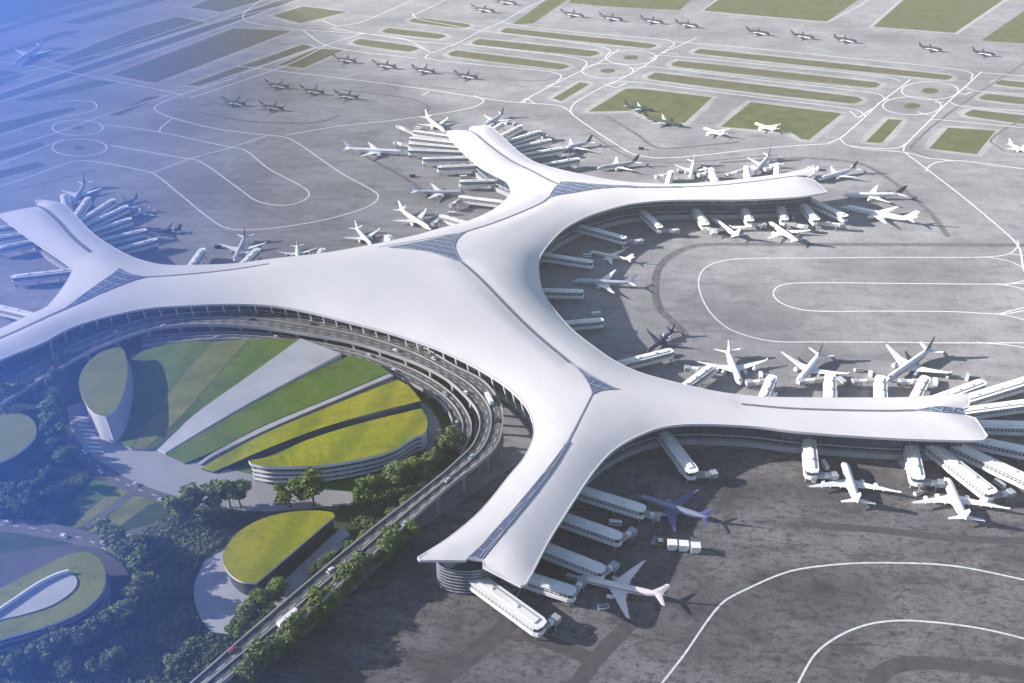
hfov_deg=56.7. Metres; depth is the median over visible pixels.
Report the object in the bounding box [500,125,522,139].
boarding bridge
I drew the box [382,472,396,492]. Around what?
broadleaf tree
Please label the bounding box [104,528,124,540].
broadleaf tree
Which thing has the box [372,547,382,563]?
broadleaf tree
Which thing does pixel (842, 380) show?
service truck
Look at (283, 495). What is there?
broadleaf tree
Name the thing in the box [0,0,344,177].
airfield grass
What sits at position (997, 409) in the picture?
boarding bridge
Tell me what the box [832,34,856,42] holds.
parked jet
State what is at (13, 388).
broadleaf tree
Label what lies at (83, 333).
broadleaf tree
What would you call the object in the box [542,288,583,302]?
boarding bridge
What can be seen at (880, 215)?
airliner
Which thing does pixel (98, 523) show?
broadleaf tree
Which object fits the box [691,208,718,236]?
boarding bridge
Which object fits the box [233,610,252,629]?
broadleaf tree
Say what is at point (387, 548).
broadleaf tree
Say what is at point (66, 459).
broadleaf tree
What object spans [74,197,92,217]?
boarding bridge
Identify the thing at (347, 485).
garden floor
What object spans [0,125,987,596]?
airport terminal
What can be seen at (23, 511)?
broadleaf tree
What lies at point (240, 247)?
airliner
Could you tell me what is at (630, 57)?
island grass
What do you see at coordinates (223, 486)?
broadleaf tree
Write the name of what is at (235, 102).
parked jet
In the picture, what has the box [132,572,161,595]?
broadleaf tree
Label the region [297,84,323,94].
parked jet
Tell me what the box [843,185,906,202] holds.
airliner
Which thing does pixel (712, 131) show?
airliner
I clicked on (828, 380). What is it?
boarding bridge
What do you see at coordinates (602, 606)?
service van
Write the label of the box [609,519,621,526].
service truck
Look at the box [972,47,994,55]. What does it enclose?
parked jet
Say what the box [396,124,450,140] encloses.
boarding bridge
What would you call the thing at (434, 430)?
garden path
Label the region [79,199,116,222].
boarding bridge
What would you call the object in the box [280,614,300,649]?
broadleaf tree
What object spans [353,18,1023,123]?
verge grass
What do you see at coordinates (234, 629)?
broadleaf tree
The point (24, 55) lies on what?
airliner
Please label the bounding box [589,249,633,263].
airliner
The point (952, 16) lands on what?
infield grass
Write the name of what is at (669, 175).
boarding bridge
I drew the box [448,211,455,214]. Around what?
service truck
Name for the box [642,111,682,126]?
airliner
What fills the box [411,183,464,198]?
airliner
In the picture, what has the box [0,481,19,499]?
broadleaf tree
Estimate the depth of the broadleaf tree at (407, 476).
622.88 m
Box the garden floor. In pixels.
[127,349,442,498]
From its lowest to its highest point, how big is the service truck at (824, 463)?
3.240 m
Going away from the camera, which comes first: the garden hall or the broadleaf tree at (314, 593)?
the broadleaf tree at (314, 593)
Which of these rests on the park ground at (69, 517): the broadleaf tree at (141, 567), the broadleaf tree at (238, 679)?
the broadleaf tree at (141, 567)
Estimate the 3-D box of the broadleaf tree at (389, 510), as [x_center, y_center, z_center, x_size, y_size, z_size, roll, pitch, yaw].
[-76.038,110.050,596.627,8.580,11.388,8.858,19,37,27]
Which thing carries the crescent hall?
on the park ground at (69, 517)
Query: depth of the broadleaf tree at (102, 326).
766.98 m
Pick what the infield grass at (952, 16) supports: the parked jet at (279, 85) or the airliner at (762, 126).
the airliner at (762, 126)
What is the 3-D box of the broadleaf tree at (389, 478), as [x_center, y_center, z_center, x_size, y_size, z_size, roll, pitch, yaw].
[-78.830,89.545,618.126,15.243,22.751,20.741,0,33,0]
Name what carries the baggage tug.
on the asphalt apron
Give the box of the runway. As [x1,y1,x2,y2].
[0,0,294,99]
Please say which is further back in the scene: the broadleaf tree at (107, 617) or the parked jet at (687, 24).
the parked jet at (687, 24)
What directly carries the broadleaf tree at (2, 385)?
on the park ground at (69, 517)
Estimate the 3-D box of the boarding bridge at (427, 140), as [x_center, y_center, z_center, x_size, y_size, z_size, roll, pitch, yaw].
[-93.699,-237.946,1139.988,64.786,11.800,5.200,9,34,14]
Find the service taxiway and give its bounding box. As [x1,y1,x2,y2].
[701,0,1006,33]
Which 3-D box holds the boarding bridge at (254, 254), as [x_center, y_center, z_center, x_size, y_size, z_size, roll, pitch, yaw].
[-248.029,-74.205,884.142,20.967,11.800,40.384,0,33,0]
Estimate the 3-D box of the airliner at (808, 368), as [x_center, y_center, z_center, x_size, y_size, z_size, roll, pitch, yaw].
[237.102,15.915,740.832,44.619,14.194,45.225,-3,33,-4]
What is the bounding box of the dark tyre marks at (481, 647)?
[421,521,1023,682]
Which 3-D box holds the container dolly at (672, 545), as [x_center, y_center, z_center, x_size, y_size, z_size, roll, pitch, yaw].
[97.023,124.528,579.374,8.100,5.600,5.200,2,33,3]
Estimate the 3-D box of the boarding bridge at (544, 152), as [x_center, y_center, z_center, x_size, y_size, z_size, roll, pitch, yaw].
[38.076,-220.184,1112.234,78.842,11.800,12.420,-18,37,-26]
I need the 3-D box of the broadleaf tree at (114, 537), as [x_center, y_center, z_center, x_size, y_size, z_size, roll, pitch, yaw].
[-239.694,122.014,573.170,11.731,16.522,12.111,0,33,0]
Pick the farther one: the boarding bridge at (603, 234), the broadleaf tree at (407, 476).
the boarding bridge at (603, 234)
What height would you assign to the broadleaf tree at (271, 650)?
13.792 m
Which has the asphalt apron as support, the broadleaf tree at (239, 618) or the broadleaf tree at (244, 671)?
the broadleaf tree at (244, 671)
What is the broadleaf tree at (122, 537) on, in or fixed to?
on the park ground at (69, 517)
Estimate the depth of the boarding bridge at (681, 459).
636.87 m
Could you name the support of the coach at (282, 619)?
on the elevated road at (485, 446)
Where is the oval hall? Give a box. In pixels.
[0,545,129,653]
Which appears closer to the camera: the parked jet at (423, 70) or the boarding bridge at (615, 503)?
the boarding bridge at (615, 503)
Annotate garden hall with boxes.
[116,338,427,483]
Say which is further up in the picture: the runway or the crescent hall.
the runway
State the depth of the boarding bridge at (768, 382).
713.67 m
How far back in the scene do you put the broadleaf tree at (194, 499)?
596.08 m
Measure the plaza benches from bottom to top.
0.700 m
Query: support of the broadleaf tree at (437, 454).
on the park ground at (69, 517)
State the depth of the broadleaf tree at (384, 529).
568.98 m
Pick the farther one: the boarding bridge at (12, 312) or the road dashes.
the boarding bridge at (12, 312)
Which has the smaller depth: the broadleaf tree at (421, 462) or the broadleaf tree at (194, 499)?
the broadleaf tree at (194, 499)
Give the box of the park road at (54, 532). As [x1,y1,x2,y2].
[0,435,208,570]
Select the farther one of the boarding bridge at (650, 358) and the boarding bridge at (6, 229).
the boarding bridge at (6, 229)
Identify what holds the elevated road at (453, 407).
on the park ground at (69, 517)
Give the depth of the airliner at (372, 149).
1122.06 m
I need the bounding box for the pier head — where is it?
[436,560,496,594]
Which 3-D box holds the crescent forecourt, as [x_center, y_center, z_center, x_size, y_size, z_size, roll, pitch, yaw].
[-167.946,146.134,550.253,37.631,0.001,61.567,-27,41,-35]
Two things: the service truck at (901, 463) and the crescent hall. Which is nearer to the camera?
the crescent hall
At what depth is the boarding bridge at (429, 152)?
1108.55 m
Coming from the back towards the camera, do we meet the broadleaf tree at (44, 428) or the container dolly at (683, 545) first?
the broadleaf tree at (44, 428)
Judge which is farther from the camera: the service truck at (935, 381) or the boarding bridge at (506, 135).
the boarding bridge at (506, 135)
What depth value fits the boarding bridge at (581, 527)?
581.53 m
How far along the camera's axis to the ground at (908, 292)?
1089.86 m
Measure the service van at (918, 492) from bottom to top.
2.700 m
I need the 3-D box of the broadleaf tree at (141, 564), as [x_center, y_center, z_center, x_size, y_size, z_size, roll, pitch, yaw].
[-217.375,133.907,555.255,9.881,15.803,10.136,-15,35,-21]
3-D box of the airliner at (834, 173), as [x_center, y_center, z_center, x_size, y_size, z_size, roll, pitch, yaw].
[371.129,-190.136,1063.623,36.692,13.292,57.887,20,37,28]
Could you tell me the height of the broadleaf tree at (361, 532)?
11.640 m
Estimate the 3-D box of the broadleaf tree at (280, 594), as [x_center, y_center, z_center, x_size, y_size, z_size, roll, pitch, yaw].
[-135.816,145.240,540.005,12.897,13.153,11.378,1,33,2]
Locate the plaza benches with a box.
[74,416,103,452]
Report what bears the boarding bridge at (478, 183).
on the ground at (908, 292)
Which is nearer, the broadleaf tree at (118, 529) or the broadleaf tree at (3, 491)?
the broadleaf tree at (118, 529)
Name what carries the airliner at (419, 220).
on the ground at (908, 292)
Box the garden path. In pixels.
[416,402,440,477]
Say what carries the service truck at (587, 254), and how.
on the ground at (908, 292)
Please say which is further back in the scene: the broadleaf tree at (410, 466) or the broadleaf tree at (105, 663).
the broadleaf tree at (410, 466)
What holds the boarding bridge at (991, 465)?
on the asphalt apron
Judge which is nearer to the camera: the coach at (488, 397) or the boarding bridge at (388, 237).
the coach at (488, 397)
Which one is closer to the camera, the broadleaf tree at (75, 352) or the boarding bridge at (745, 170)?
the broadleaf tree at (75, 352)
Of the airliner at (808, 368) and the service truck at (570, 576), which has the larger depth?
the airliner at (808, 368)
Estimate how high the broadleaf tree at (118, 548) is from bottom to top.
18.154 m
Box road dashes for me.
[18,437,200,558]
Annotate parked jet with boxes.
[220,95,245,106]
[257,100,282,110]
[263,79,288,88]
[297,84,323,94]
[331,53,356,62]
[334,89,357,99]
[370,59,395,68]
[411,64,434,73]
[453,69,477,79]
[471,4,494,12]
[493,0,516,3]
[560,8,583,16]
[599,12,622,20]
[638,15,663,23]
[673,19,698,27]
[746,26,769,35]
[791,30,813,38]
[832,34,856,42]
[919,42,941,51]
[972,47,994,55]
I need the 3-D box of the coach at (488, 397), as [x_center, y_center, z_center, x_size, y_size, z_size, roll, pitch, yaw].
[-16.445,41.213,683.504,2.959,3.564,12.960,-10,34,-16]
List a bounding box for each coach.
[276,607,297,627]
[485,391,493,404]
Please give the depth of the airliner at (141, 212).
983.00 m
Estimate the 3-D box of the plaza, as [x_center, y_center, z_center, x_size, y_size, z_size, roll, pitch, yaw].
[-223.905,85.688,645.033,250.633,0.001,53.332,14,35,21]
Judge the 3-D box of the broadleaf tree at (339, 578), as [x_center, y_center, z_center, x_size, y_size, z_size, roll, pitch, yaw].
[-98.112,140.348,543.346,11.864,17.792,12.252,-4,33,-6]
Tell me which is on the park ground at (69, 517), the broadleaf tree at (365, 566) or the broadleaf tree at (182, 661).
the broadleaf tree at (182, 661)
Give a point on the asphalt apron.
(402, 616)
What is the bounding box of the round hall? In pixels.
[0,413,45,479]
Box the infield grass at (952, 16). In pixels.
[513,0,1023,153]
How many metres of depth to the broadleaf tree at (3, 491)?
608.63 m
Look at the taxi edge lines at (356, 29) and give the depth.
1464.28 m
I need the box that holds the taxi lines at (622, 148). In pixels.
[0,0,1023,682]
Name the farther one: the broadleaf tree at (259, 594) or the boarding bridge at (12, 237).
the boarding bridge at (12, 237)
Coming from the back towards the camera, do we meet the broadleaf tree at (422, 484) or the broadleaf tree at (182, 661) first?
the broadleaf tree at (422, 484)
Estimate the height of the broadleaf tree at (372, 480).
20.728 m
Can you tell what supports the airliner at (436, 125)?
on the ground at (908, 292)
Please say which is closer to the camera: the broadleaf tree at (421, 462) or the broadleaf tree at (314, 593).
the broadleaf tree at (314, 593)
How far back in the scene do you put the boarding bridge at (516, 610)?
528.51 m
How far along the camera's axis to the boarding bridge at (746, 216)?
953.76 m
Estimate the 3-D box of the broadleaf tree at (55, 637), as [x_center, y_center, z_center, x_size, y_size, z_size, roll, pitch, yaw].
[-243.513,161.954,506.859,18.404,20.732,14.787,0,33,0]
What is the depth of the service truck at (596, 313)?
812.17 m
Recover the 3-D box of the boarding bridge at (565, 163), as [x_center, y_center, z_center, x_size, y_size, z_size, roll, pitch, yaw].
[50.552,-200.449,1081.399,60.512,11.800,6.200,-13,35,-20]
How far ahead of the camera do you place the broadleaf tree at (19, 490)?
608.98 m
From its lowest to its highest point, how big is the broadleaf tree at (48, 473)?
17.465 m
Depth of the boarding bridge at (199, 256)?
885.11 m
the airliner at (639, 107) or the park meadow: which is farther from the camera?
the airliner at (639, 107)
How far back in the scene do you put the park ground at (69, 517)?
600.83 m
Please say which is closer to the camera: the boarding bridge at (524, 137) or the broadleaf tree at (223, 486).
the broadleaf tree at (223, 486)
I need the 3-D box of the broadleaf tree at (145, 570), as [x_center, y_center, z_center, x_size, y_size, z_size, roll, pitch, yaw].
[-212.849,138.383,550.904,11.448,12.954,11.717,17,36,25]
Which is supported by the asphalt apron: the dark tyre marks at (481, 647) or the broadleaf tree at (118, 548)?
the dark tyre marks at (481, 647)
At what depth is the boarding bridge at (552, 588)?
542.44 m
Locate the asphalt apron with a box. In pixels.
[226,445,1023,682]
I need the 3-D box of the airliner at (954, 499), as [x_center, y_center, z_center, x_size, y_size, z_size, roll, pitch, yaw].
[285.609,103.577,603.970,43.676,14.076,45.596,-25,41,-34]
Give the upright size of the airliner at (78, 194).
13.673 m
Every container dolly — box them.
[664,539,677,550]
[677,540,688,551]
[689,542,700,553]
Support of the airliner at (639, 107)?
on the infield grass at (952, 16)
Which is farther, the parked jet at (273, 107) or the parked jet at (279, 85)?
the parked jet at (279, 85)
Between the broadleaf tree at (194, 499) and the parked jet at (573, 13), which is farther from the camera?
the parked jet at (573, 13)
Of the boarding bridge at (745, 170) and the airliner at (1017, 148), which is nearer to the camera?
the boarding bridge at (745, 170)
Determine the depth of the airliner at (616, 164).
1086.54 m
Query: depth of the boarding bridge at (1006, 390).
702.97 m
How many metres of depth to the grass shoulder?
1395.32 m
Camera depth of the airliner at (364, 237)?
933.60 m
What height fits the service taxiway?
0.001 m
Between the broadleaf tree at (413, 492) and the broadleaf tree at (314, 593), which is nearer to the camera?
the broadleaf tree at (314, 593)
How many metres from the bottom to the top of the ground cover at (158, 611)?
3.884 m
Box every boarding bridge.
[0,225,17,233]
[0,232,27,243]
[0,240,37,257]
[0,305,33,321]
[11,268,70,287]
[60,194,68,206]
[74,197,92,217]
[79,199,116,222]
[84,205,138,229]
[91,217,132,237]
[100,228,157,244]
[116,238,158,255]
[188,248,206,264]
[239,248,261,262]
[317,248,325,252]
[384,234,393,241]
[393,140,458,149]
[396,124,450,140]
[408,149,462,158]
[409,137,455,145]
[422,156,468,164]
[430,214,464,228]
[437,164,476,175]
[448,195,503,209]
[459,179,496,189]
[469,578,560,639]
[493,122,504,131]
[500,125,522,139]
[507,130,549,144]
[513,139,551,151]
[522,145,571,159]
[522,573,586,606]
[540,252,592,271]
[541,157,579,169]
[541,543,619,578]
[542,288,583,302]
[559,513,637,550]
[564,318,603,331]
[576,486,660,524]
[577,224,643,247]
[617,348,673,368]
[639,210,679,236]
[654,170,673,183]
[657,431,718,482]
[682,364,715,386]
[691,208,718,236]
[697,168,718,181]
[725,165,751,178]
[739,207,766,230]
[745,374,776,396]
[763,163,780,174]
[776,206,807,232]
[797,373,836,396]
[799,203,844,230]
[801,438,838,481]
[810,198,848,223]
[851,374,887,396]
[898,375,930,396]
[903,445,945,491]
[924,445,1016,502]
[935,379,986,394]
[950,444,1023,489]
[965,399,1023,419]
[966,438,1023,462]
[967,376,1023,405]
[978,420,1023,438]
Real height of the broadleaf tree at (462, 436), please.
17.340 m
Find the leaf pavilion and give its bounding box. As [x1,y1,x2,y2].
[79,347,132,443]
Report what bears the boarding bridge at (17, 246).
on the ground at (908, 292)
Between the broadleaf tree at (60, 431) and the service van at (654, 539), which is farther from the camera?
the broadleaf tree at (60, 431)
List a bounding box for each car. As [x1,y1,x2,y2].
[228,646,237,653]
[326,567,334,573]
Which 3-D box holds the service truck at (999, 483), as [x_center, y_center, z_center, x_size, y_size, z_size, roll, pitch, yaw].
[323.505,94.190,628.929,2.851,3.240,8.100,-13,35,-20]
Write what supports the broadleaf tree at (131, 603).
on the park ground at (69, 517)
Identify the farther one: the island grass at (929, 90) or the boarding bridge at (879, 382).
the island grass at (929, 90)
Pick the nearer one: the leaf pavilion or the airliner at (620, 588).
the airliner at (620, 588)
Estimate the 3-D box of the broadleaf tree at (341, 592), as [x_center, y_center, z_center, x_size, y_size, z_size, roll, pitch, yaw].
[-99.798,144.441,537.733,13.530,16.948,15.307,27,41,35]
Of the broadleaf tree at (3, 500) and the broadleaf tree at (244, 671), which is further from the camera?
the broadleaf tree at (3, 500)
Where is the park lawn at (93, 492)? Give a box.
[68,480,157,509]
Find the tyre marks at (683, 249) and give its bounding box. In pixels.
[19,63,1023,335]
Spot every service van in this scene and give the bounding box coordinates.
[597,603,608,610]
[651,535,657,544]
[854,367,862,371]
[913,489,923,496]
[945,373,951,378]
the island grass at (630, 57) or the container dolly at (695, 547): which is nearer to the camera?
the container dolly at (695, 547)
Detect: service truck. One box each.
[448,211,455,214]
[566,572,577,581]
[583,253,591,256]
[592,311,601,315]
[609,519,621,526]
[821,459,829,469]
[837,376,846,384]
[868,370,872,377]
[898,460,905,469]
[933,377,937,385]
[964,373,969,380]
[993,478,1005,488]
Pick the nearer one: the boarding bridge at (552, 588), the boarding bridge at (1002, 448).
the boarding bridge at (552, 588)
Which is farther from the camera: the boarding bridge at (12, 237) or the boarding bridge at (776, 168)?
the boarding bridge at (776, 168)
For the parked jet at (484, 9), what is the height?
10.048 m
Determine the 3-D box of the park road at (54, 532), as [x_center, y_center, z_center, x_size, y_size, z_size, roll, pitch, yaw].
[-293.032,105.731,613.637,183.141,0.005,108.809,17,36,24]
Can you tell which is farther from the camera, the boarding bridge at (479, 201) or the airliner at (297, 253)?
the boarding bridge at (479, 201)
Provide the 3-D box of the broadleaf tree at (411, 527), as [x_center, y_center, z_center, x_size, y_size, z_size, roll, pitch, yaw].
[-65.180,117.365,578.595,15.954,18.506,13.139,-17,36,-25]
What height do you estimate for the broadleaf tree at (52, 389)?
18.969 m
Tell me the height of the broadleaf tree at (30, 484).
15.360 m
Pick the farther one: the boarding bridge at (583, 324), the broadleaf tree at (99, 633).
the boarding bridge at (583, 324)
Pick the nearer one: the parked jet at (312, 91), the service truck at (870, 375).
the service truck at (870, 375)
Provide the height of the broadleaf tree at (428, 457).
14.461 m
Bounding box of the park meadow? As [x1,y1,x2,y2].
[73,487,152,531]
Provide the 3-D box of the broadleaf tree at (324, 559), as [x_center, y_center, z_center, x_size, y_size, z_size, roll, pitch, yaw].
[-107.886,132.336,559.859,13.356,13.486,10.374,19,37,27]
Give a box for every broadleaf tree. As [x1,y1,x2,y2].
[0,382,24,408]
[0,383,9,410]
[0,481,11,497]
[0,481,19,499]
[0,495,12,513]
[0,655,22,674]
[4,499,24,512]
[6,646,25,667]
[11,483,35,495]
[12,376,29,383]
[12,380,28,403]
[12,500,30,517]
[13,644,31,665]
[15,489,31,500]
[18,478,38,496]
[23,635,42,663]
[33,475,48,491]
[34,636,60,661]
[35,375,54,391]
[35,626,73,654]
[36,397,62,418]
[36,421,54,438]
[36,465,56,487]
[37,391,48,400]
[39,413,54,426]
[41,385,63,399]
[43,367,69,392]
[43,391,65,406]
[43,437,59,453]
[43,638,58,659]
[47,405,67,423]
[50,350,70,374]
[51,422,68,443]
[51,446,74,467]
[53,446,77,464]
[53,653,77,675]
[56,657,75,678]
[61,623,89,656]
[68,616,99,648]
[69,348,86,370]
[74,326,92,338]
[81,612,112,641]
[82,656,100,672]
[92,517,110,537]
[95,320,117,333]
[96,607,117,632]
[97,651,115,670]
[98,522,117,540]
[102,600,132,629]
[103,646,126,666]
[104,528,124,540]
[105,525,125,545]
[107,529,126,552]
[110,532,148,564]
[113,536,130,550]
[114,597,138,613]
[120,570,155,604]
[125,553,151,574]
[130,560,148,575]
[131,543,150,565]
[131,557,145,572]
[131,597,142,615]
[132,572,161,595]
[141,567,155,574]
[159,495,186,521]
[162,653,180,676]
[172,646,194,673]
[178,481,204,512]
[178,494,199,517]
[184,636,202,659]
[198,483,223,510]
[207,478,243,507]
[223,618,245,637]
[224,478,251,506]
[228,662,255,682]
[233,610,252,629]
[235,600,260,628]
[240,648,265,679]
[240,660,261,682]
[243,596,258,621]
[245,638,271,669]
[249,586,271,613]
[254,587,276,607]
[266,576,289,593]
[266,585,284,603]
[266,636,286,660]
[266,649,274,668]
[269,623,310,651]
[273,476,304,507]
[276,627,293,649]
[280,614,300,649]
[291,609,308,636]
[296,466,328,506]
[302,598,327,622]
[305,601,320,625]
[305,604,315,625]
[307,584,334,612]
[308,559,326,575]
[317,554,331,565]
[321,599,340,615]
[323,584,348,606]
[324,550,335,559]
[331,571,350,596]
[337,561,362,585]
[340,567,356,586]
[343,540,353,545]
[347,549,373,582]
[352,480,373,505]
[354,474,383,498]
[357,529,367,537]
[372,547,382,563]
[374,474,386,490]
[377,525,404,548]
[377,532,398,562]
[380,463,401,493]
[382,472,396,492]
[384,507,394,516]
[391,460,405,488]
[394,520,418,544]
[395,534,407,549]
[398,494,410,505]
[401,457,420,479]
[402,471,411,480]
[404,456,425,478]
[409,490,417,496]
[412,484,420,490]
[417,481,427,488]
[419,452,435,471]
[422,473,437,482]
[429,446,445,465]
[431,439,445,452]
[436,425,460,454]
[448,425,466,442]
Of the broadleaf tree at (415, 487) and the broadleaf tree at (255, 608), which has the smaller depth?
the broadleaf tree at (255, 608)
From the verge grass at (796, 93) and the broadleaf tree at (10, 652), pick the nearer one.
the broadleaf tree at (10, 652)
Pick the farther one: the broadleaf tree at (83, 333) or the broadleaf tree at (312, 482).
the broadleaf tree at (83, 333)
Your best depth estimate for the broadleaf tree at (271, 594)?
533.77 m
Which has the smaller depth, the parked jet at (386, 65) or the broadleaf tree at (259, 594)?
the broadleaf tree at (259, 594)
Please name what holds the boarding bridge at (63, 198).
on the ground at (908, 292)
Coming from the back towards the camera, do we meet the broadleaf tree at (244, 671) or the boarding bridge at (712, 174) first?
the boarding bridge at (712, 174)
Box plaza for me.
[66,403,352,511]
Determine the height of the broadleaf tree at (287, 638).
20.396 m
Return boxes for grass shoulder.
[47,0,1023,156]
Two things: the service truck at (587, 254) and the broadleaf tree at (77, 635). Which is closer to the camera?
the broadleaf tree at (77, 635)
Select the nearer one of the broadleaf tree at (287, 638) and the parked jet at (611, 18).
the broadleaf tree at (287, 638)
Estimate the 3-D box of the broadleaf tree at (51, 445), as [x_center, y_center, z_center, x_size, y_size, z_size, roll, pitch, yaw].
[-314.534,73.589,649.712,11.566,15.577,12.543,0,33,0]
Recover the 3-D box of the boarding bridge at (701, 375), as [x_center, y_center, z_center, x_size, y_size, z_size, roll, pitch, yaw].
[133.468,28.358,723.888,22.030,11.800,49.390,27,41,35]
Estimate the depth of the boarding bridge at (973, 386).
706.01 m
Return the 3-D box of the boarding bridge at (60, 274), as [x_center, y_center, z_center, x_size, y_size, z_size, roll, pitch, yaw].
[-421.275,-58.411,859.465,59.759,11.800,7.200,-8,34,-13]
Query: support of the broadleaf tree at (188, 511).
on the park ground at (69, 517)
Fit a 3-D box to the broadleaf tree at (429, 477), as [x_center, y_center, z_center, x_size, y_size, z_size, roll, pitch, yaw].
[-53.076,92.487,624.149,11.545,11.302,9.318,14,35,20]
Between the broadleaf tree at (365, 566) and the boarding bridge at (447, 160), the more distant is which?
the boarding bridge at (447, 160)
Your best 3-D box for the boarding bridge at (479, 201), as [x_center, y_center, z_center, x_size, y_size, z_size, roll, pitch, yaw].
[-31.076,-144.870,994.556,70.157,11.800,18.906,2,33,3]
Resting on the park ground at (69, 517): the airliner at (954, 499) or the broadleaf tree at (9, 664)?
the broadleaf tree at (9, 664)
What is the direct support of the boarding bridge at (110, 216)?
on the ground at (908, 292)
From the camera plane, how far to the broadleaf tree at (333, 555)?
562.15 m
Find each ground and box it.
[0,0,1023,525]
[0,333,473,682]
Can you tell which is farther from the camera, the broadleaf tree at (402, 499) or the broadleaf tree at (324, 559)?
the broadleaf tree at (402, 499)
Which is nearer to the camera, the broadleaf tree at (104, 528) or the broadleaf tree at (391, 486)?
the broadleaf tree at (104, 528)
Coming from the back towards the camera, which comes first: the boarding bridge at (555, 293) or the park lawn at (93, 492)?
the boarding bridge at (555, 293)
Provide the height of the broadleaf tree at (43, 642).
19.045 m
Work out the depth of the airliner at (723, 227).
948.22 m
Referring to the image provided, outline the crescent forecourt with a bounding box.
[194,550,258,633]
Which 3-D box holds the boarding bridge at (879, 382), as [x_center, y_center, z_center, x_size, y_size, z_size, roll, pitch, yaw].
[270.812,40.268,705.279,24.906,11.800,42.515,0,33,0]
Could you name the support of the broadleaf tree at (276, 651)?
on the asphalt apron
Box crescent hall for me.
[223,510,349,605]
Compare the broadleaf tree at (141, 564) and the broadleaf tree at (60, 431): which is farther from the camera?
the broadleaf tree at (60, 431)
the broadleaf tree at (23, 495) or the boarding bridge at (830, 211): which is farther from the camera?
the boarding bridge at (830, 211)
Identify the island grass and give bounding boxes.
[72,126,82,129]
[600,69,614,72]
[623,55,638,59]
[904,103,919,108]
[922,88,938,92]
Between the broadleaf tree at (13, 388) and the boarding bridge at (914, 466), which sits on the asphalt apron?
the boarding bridge at (914, 466)
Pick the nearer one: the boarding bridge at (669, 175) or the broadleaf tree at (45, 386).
the broadleaf tree at (45, 386)
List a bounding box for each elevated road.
[0,309,502,682]
[142,331,471,454]
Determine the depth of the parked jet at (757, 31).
1573.60 m
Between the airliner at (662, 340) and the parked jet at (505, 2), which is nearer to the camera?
the airliner at (662, 340)
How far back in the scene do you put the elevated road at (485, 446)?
690.59 m
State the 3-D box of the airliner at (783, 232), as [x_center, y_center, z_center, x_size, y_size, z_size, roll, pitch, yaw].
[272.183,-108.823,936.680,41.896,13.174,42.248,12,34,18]
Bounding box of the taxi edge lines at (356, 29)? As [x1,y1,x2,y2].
[57,11,942,119]
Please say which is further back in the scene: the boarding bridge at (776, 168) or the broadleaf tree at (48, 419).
the boarding bridge at (776, 168)
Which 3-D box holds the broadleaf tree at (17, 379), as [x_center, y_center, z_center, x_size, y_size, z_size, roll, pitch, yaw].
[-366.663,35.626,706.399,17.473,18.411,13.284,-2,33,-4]
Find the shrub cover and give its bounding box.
[0,466,90,518]
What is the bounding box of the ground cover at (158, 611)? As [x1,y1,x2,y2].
[0,472,429,682]
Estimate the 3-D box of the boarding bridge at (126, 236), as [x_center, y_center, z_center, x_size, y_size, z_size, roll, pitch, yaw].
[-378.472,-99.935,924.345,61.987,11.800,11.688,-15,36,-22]
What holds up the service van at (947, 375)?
on the ground at (908, 292)
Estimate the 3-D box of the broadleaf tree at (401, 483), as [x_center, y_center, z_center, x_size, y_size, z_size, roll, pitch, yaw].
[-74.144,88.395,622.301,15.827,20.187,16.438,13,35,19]
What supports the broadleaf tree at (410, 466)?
on the park ground at (69, 517)
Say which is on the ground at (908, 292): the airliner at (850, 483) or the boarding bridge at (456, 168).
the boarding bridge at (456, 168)
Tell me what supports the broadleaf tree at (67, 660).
on the park ground at (69, 517)
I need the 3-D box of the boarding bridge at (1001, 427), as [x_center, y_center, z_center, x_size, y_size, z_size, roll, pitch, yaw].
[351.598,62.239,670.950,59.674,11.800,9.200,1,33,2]
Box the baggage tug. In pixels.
[654,538,663,546]
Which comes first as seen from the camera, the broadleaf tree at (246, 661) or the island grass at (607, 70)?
the broadleaf tree at (246, 661)
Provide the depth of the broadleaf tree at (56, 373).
710.72 m
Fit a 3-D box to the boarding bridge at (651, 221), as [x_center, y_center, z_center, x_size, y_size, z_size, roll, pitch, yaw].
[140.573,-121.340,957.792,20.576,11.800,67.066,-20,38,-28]
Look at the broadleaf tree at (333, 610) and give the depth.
528.37 m
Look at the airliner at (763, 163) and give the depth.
1090.74 m
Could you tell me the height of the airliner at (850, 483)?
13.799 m
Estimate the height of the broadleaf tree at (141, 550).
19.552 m
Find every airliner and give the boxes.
[14,37,50,63]
[60,174,100,205]
[116,193,138,206]
[133,204,153,216]
[153,221,181,237]
[218,227,264,261]
[277,241,315,255]
[341,221,379,244]
[342,140,405,155]
[391,201,431,230]
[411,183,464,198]
[419,110,446,132]
[484,107,510,124]
[562,135,594,150]
[572,269,637,292]
[575,560,669,618]
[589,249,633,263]
[597,154,639,170]
[624,101,653,111]
[637,489,714,531]
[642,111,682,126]
[647,324,683,352]
[674,155,711,179]
[697,340,767,384]
[703,127,729,135]
[709,218,750,236]
[747,148,782,173]
[754,122,779,130]
[768,222,809,241]
[780,342,848,382]
[807,462,900,503]
[818,161,860,180]
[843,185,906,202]
[843,205,919,223]
[886,336,951,381]
[910,477,1009,520]
[1005,139,1023,151]
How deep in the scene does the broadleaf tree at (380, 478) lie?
612.29 m
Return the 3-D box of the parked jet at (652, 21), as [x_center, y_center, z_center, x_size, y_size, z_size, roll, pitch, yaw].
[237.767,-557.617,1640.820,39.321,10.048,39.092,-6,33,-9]
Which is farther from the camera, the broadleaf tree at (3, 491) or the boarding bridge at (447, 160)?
the boarding bridge at (447, 160)
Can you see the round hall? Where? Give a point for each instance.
(22, 441)
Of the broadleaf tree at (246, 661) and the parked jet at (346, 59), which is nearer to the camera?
the broadleaf tree at (246, 661)
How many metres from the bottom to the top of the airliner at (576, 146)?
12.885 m
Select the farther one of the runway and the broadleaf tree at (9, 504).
the runway

